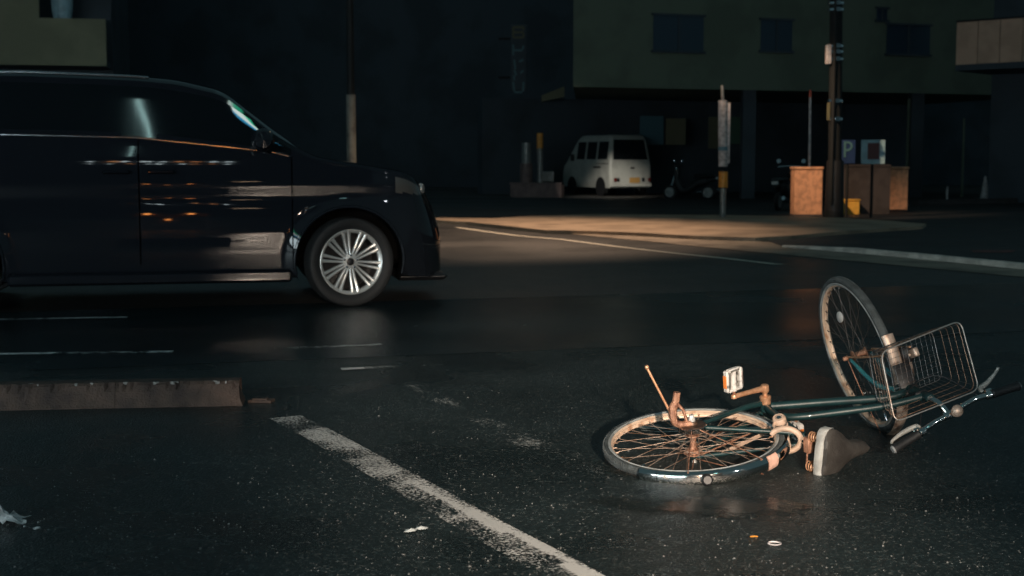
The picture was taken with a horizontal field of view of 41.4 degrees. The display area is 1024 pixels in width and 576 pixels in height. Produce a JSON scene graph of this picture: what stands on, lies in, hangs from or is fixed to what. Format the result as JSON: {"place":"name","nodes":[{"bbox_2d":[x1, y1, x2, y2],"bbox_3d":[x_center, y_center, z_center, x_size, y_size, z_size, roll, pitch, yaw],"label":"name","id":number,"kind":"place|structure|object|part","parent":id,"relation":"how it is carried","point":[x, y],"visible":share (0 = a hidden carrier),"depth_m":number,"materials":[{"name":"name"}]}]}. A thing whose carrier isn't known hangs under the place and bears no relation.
{"place":"outdoors","nodes":[
{"label":"outdoors","id":0,"kind":"place"},
{"bbox_2d":[0,0,129,74],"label":"house","id":1,"kind":"structure","parent":0,"point":[81,36],"depth_m":33.47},
{"bbox_2d":[0,185,1023,575],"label":"ground","id":2,"kind":"structure","parent":0,"point":[54,477],"depth_m":4.96,"materials":[{"name":"black asphalt"}]},
{"bbox_2d":[0,505,31,523],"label":"plastic film","id":3,"kind":"object","parent":2,"relation":"on","point":[12,516],"visible":1,"depth_m":4.27,"materials":[{"name":"plastic"}]},
{"bbox_2d":[0,379,118,410],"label":"kerb block","id":4,"kind":"structure","parent":2,"relation":"on","point":[58,394],"depth_m":6.26,"materials":[{"name":"concrete"}]},
{"bbox_2d":[115,377,245,407],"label":"kerb block","id":5,"kind":"structure","parent":2,"relation":"on","point":[174,392],"depth_m":6.33,"materials":[{"name":"concrete"}]},
{"bbox_2d":[248,398,274,402],"bbox_3d":[-1.194,0.533,6.455,0.114,0.018,0.062,1,5,6],"label":"broken stone","id":6,"kind":"object","parent":2,"relation":"on","point":[262,400],"visible":1,"depth_m":6.43,"materials":[{"name":"stone"}]},
{"bbox_2d":[128,0,588,186],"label":"warehouse","id":7,"kind":"structure","parent":2,"relation":"on","point":[427,73],"depth_m":58.49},
{"bbox_2d":[342,366,382,369],"bbox_3d":[-0.622,0.436,7.531,0.659,0.001,0.075,-1,6,-15],"label":"lane line","id":8,"kind":"object","parent":2,"relation":"on","point":[357,368],"visible":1,"depth_m":7.46,"materials":[{"name":"white paint"}]},
{"bbox_2d":[404,528,416,531],"bbox_3d":[-0.313,0.748,4.193,0.040,0.007,0.040,0,5,0],"label":"paper scrap","id":9,"kind":"object","parent":2,"relation":"on","point":[410,530],"visible":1,"depth_m":4.19,"materials":[{"name":"white paper"}]},
{"bbox_2d":[416,526,427,529],"bbox_3d":[-0.280,0.745,4.220,0.040,0.007,0.040,0,5,0],"label":"paper scrap","id":10,"kind":"object","parent":2,"relation":"on","point":[420,527],"visible":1,"depth_m":4.21,"materials":[{"name":"white paper"}]},
{"bbox_2d":[269,415,604,575],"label":"parking line","id":11,"kind":"object","parent":2,"relation":"on","point":[499,527],"visible":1,"depth_m":4.47,"materials":[{"name":"white paint"}]},
{"bbox_2d":[405,384,592,468],"bbox_3d":[-0.043,0.601,5.800,0.194,0.001,2.481,-2,6,-24],"label":"removed line","id":12,"kind":"object","parent":2,"relation":"on","point":[493,423],"visible":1,"depth_m":5.59,"materials":[{"name":"grey paint"}]},
{"bbox_2d":[644,439,700,446],"bbox_3d":[0.651,0.627,5.525,0.290,0.001,0.095,2,6,25],"label":"removed line","id":13,"kind":"object","parent":2,"relation":"on","point":[672,442],"visible":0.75,"depth_m":5.51,"materials":[{"name":"grey paint"}]},
{"bbox_2d":[613,425,768,439],"bbox_3d":[0.752,0.606,5.743,0.662,0.001,0.160,2,6,24],"label":"removed line","id":14,"kind":"object","parent":2,"relation":"on","point":[647,427],"visible":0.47,"depth_m":5.79,"materials":[{"name":"grey paint"}]},
{"bbox_2d":[596,496,808,516],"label":"puddle","id":15,"kind":"object","parent":2,"relation":"on","point":[706,505],"visible":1,"depth_m":4.50,"materials":[{"name":"grey liquid"}]},
{"bbox_2d":[681,418,760,433],"bbox_3d":[0.931,0.589,5.929,0.200,0.001,0.604,-5,7,-43],"label":"removed line","id":16,"kind":"object","parent":2,"relation":"on","point":[729,419],"visible":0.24,"depth_m":5.84,"materials":[{"name":"grey paint"}]},
{"bbox_2d":[767,541,780,545],"bbox_3d":[0.785,0.764,4.052,0.042,0.004,0.038,0,5,0],"label":"ring","id":17,"kind":"object","parent":2,"relation":"on","point":[769,542],"visible":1,"depth_m":4.05,"materials":[{"name":"silver metal"}]},
{"bbox_2d":[602,276,1021,485],"bbox_3d":[1.041,0.336,5.316,1.492,0.690,1.091,-3,6,-26],"label":"bicycle","id":18,"kind":"object","parent":2,"relation":"on","point":[835,451],"visible":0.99,"depth_m":5.23,"materials":[{"name":"metal"}]},
{"bbox_2d":[0,283,1023,370],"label":"road","id":19,"kind":"structure","parent":0,"point":[224,334],"depth_m":9.49,"materials":[{"name":"black asphalt"}]},
{"bbox_2d":[1,316,127,319],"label":"lane line","id":20,"kind":"object","parent":19,"relation":"on","point":[69,317],"visible":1,"depth_m":9.89,"materials":[{"name":"white paint"}]},
{"bbox_2d":[0,351,172,354],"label":"lane line","id":21,"kind":"object","parent":19,"relation":"on","point":[75,352],"visible":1,"depth_m":8.08,"materials":[{"name":"white paint"}]},
{"bbox_2d":[305,344,381,346],"bbox_3d":[-1.131,0.359,8.353,0.664,0.001,0.066,-2,6,-16],"label":"lane line","id":22,"kind":"object","parent":19,"relation":"on","point":[357,345],"visible":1,"depth_m":8.39,"materials":[{"name":"white paint"}]},
{"bbox_2d":[0,187,1023,311],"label":"road","id":23,"kind":"structure","parent":0,"point":[474,264],"depth_m":13.56,"materials":[{"name":"black asphalt"}]},
{"bbox_2d":[0,70,447,305],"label":"parked car","id":24,"kind":"object","parent":23,"relation":"on","point":[111,179],"visible":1,"depth_m":10.33,"materials":[{"name":"black paint"}]},
{"bbox_3d":[-3.429,-1.355,10.140,0.962,0.369,0.059,-1,5,-12],"label":"side window","id":25,"kind":"part","parent":24,"relation":"part of","materials":[{"name":"black glass"}]},
{"bbox_3d":[-3.379,-0.654,10.146,1.125,0.978,0.075,-1,5,-12],"label":"sliding door","id":26,"kind":"part","parent":24,"relation":"part of","materials":[{"name":"black paint"}]},
{"bbox_3d":[-2.307,-1.291,10.370,0.912,0.477,0.057,-1,5,-10],"label":"side window","id":27,"kind":"part","parent":24,"relation":"part of","materials":[{"name":"black glass"}]},
{"bbox_3d":[-2.265,-0.660,10.388,1.135,0.963,0.044,-1,5,-11],"label":"front door","id":28,"kind":"part","parent":24,"relation":"part of","materials":[{"name":"black paint"}]},
{"bbox_3d":[-1.758,-1.088,10.470,0.094,0.133,0.019,-1,5,-10],"label":"side window","id":29,"kind":"part","parent":24,"relation":"part of","materials":[{"name":"black glass"}]},
{"bbox_2d":[346,0,355,162],"bbox_3d":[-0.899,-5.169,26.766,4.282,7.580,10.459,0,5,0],"label":"street lamp","id":30,"kind":"object","parent":23,"relation":"on","point":[351,123],"visible":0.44,"depth_m":24.71,"materials":[{"name":"black metal"}]},
{"bbox_2d":[520,143,532,182],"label":"post","id":31,"kind":"object","parent":23,"relation":"on","point":[526,170],"visible":0.83,"depth_m":43.68,"materials":[{"name":"metal"}]},
{"bbox_2d":[509,182,563,197],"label":"wall","id":32,"kind":"structure","parent":23,"relation":"on","point":[519,189],"depth_m":42.70,"materials":[{"name":"grey concrete"}]},
{"bbox_2d":[537,133,542,182],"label":"post","id":33,"kind":"object","parent":23,"relation":"on","point":[539,157],"visible":0.83,"depth_m":43.74,"materials":[{"name":"metal"}]},
{"bbox_2d":[543,171,553,182],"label":"meter box","id":34,"kind":"object","parent":23,"relation":"on","point":[548,176],"visible":0.53,"depth_m":44.78,"materials":[{"name":"metal"}]},
{"bbox_2d":[563,135,651,195],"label":"parked van","id":35,"kind":"object","parent":23,"relation":"on","point":[604,165],"visible":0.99,"depth_m":44.58,"materials":[{"name":"white paint"}]},
{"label":"side window","id":36,"kind":"part","parent":35,"relation":"part of","materials":[{"name":"black glass"}]},
{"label":"side window","id":37,"kind":"part","parent":35,"relation":"part of","materials":[{"name":"black glass"}]},
{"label":"side window","id":38,"kind":"part","parent":35,"relation":"part of","materials":[{"name":"black glass"}]},
{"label":"rear window","id":39,"kind":"part","parent":35,"relation":"part of","materials":[{"name":"black glass"}]},
{"bbox_2d":[454,227,782,264],"bbox_3d":[0.946,-0.647,19.071,0.274,0.001,9.251,-3,6,-25],"label":"edge line","id":40,"kind":"object","parent":23,"relation":"on","point":[624,247],"visible":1,"depth_m":17.87,"materials":[{"name":"beige paint"}]},
{"bbox_2d":[478,0,993,198],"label":"apartment building","id":41,"kind":"structure","parent":23,"relation":"on","point":[763,63],"depth_m":42.15,"materials":[{"name":"green"}]},
{"bbox_2d":[499,25,526,92],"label":"hanging sign","id":42,"kind":"object","parent":41,"relation":"attached to","point":[517,77],"visible":1,"depth_m":45.48,"materials":[{"name":"black"}]},
{"bbox_2d":[541,87,563,101],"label":"awning","id":43,"kind":"object","parent":41,"relation":"attached to","point":[555,94],"visible":1,"depth_m":44.80,"materials":[{"name":"yellow"}]},
{"bbox_2d":[640,116,663,144],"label":"poster","id":44,"kind":"object","parent":41,"relation":"attached to","point":[651,130],"visible":0.86,"depth_m":46.70,"materials":[{"name":"teal paper"}]},
{"bbox_2d":[665,118,685,144],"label":"poster","id":45,"kind":"object","parent":41,"relation":"attached to","point":[675,131],"visible":1,"depth_m":46.90,"materials":[{"name":"yellow paper"}]},
{"bbox_2d":[651,13,705,53],"bbox_3d":[4.834,-7.393,39.365,1.730,1.127,0.150,-2,6,-19],"label":"window","id":46,"kind":"structure","parent":41,"relation":"in","point":[672,33],"depth_m":39.32,"materials":[{"name":"blue"}]},
{"bbox_2d":[708,117,717,148],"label":"poster","id":47,"kind":"object","parent":41,"relation":"attached to","point":[712,132],"visible":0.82,"depth_m":47.30,"materials":[{"name":"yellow paper"}]},
{"bbox_2d":[730,117,739,143],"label":"poster","id":48,"kind":"object","parent":41,"relation":"attached to","point":[734,130],"visible":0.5,"depth_m":47.69,"materials":[{"name":"green paper"}]},
{"bbox_2d":[759,18,794,52],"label":"window","id":49,"kind":"structure","parent":41,"relation":"in","point":[776,33],"depth_m":40.37,"materials":[{"name":"blue"}]},
{"bbox_2d":[875,6,889,22],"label":"window","id":50,"kind":"structure","parent":41,"relation":"in","point":[881,11],"depth_m":41.49,"materials":[{"name":"blue"}]},
{"bbox_2d":[884,22,932,56],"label":"window","id":51,"kind":"structure","parent":41,"relation":"in","point":[902,39],"depth_m":41.89,"materials":[{"name":"blue"}]},
{"bbox_2d":[577,234,1023,276],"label":"gutter","id":52,"kind":"object","parent":23,"relation":"on","point":[762,247],"visible":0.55,"depth_m":16.51,"materials":[{"name":"concrete"}]},
{"bbox_2d":[782,245,1023,268],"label":"kerb","id":53,"kind":"structure","parent":52,"relation":"on","point":[995,263],"depth_m":15.75,"materials":[{"name":"concrete"}]},
{"bbox_2d":[1,382,1023,575],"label":"grit","id":54,"kind":"object","parent":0,"point":[488,508],"visible":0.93,"depth_m":4.31,"materials":[{"name":"grey gravel"}]},
{"bbox_2d":[436,214,925,240],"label":"pavement","id":55,"kind":"structure","parent":0,"point":[734,227],"depth_m":22.83,"materials":[{"name":"concrete"}]},
{"bbox_2d":[718,85,730,216],"bbox_3d":[4.088,-2.636,26.154,0.238,2.530,0.184,0,5,0],"label":"sign pole","id":56,"kind":"object","parent":55,"relation":"on","point":[724,109],"visible":1,"depth_m":26.09,"materials":[{"name":"metal"}]},
{"bbox_2d":[824,0,843,217],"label":"utility pole","id":57,"kind":"object","parent":55,"relation":"on","point":[834,191],"visible":0.96,"depth_m":26.28,"materials":[{"name":"concrete"},{"name":"metal"}]},
{"bbox_2d":[428,198,1023,262],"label":"car park","id":58,"kind":"structure","parent":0,"point":[962,230],"depth_m":28.79,"materials":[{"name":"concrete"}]},
{"bbox_2d":[663,159,718,199],"bbox_3d":[5.314,-3.214,40.105,1.800,1.195,0.710,3,6,30],"label":"motor scooter","id":59,"kind":"object","parent":58,"relation":"on","point":[707,191],"visible":1,"depth_m":39.98,"materials":[{"name":"metal"}]},
{"bbox_2d":[771,159,805,209],"bbox_3d":[6.404,-2.422,31.669,0.710,1.195,1.750,3,6,28],"label":"motor scooter","id":60,"kind":"object","parent":58,"relation":"on","point":[783,190],"visible":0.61,"depth_m":31.21,"materials":[{"name":"metal"}]},
{"bbox_2d":[789,167,823,216],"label":"gate pier","id":61,"kind":"structure","parent":58,"relation":"on","point":[806,191],"depth_m":27.80,"materials":[{"name":"brown concrete"}]},
{"bbox_2d":[808,90,811,166],"bbox_3d":[6.465,-2.956,29.433,0.085,2.675,0.067,0,5,0],"label":"marker post","id":62,"kind":"object","parent":58,"relation":"on","point":[809,142],"visible":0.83,"depth_m":29.38,"materials":[{"name":"grey metal"}]},
{"bbox_2d":[842,140,855,216],"bbox_3d":[6.796,-2.213,27.454,0.294,1.566,0.092,0,5,0],"label":"parking sign","id":63,"kind":"object","parent":58,"relation":"on","point":[848,151],"visible":0.94,"depth_m":27.38,"materials":[{"name":"blue metal"}]},
{"bbox_2d":[844,199,860,214],"bbox_3d":[7.210,-1.727,28.861,0.370,0.335,0.284,0,5,0],"label":"storage box","id":64,"kind":"object","parent":58,"relation":"on","point":[853,206],"visible":0.69,"depth_m":28.73,"materials":[{"name":"yellow plastic"}]},
{"bbox_2d":[844,164,890,213],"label":"garden wall","id":65,"kind":"structure","parent":58,"relation":"on","point":[859,182],"depth_m":29.04,"materials":[{"name":"brown wood"}]},
{"bbox_2d":[861,140,885,216],"bbox_3d":[7.249,-2.194,27.260,0.482,1.563,0.102,0,5,0],"label":"notice board","id":66,"kind":"object","parent":58,"relation":"on","point":[872,152],"visible":1,"depth_m":27.17,"materials":[{"name":"white metal"}]},
{"bbox_2d":[890,167,909,211],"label":"gate pier","id":67,"kind":"structure","parent":58,"relation":"on","point":[899,189],"depth_m":30.44,"materials":[{"name":"brown concrete"}]},
{"bbox_2d":[979,176,987,198],"bbox_3d":[13.922,-2.942,39.859,0.400,0.700,0.400,0,5,0],"label":"traffic cone","id":68,"kind":"object","parent":58,"relation":"on","point":[984,192],"visible":0.61,"depth_m":39.79,"materials":[{"name":"black plastic"}]},
{"bbox_2d":[971,250,1015,251],"bbox_3d":[6.077,-0.461,17.001,0.707,0.001,0.446,0,5,0],"label":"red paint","id":69,"kind":"object","parent":58,"relation":"on","point":[993,250],"visible":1,"depth_m":17.15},
{"bbox_2d":[589,99,990,184],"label":"back building","id":70,"kind":"structure","parent":0,"point":[942,143],"depth_m":64.56,"materials":[{"name":"black"}]},
{"bbox_2d":[955,0,1023,202],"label":"building","id":71,"kind":"structure","parent":0,"point":[994,47],"depth_m":36.84,"materials":[{"name":"black concrete"}]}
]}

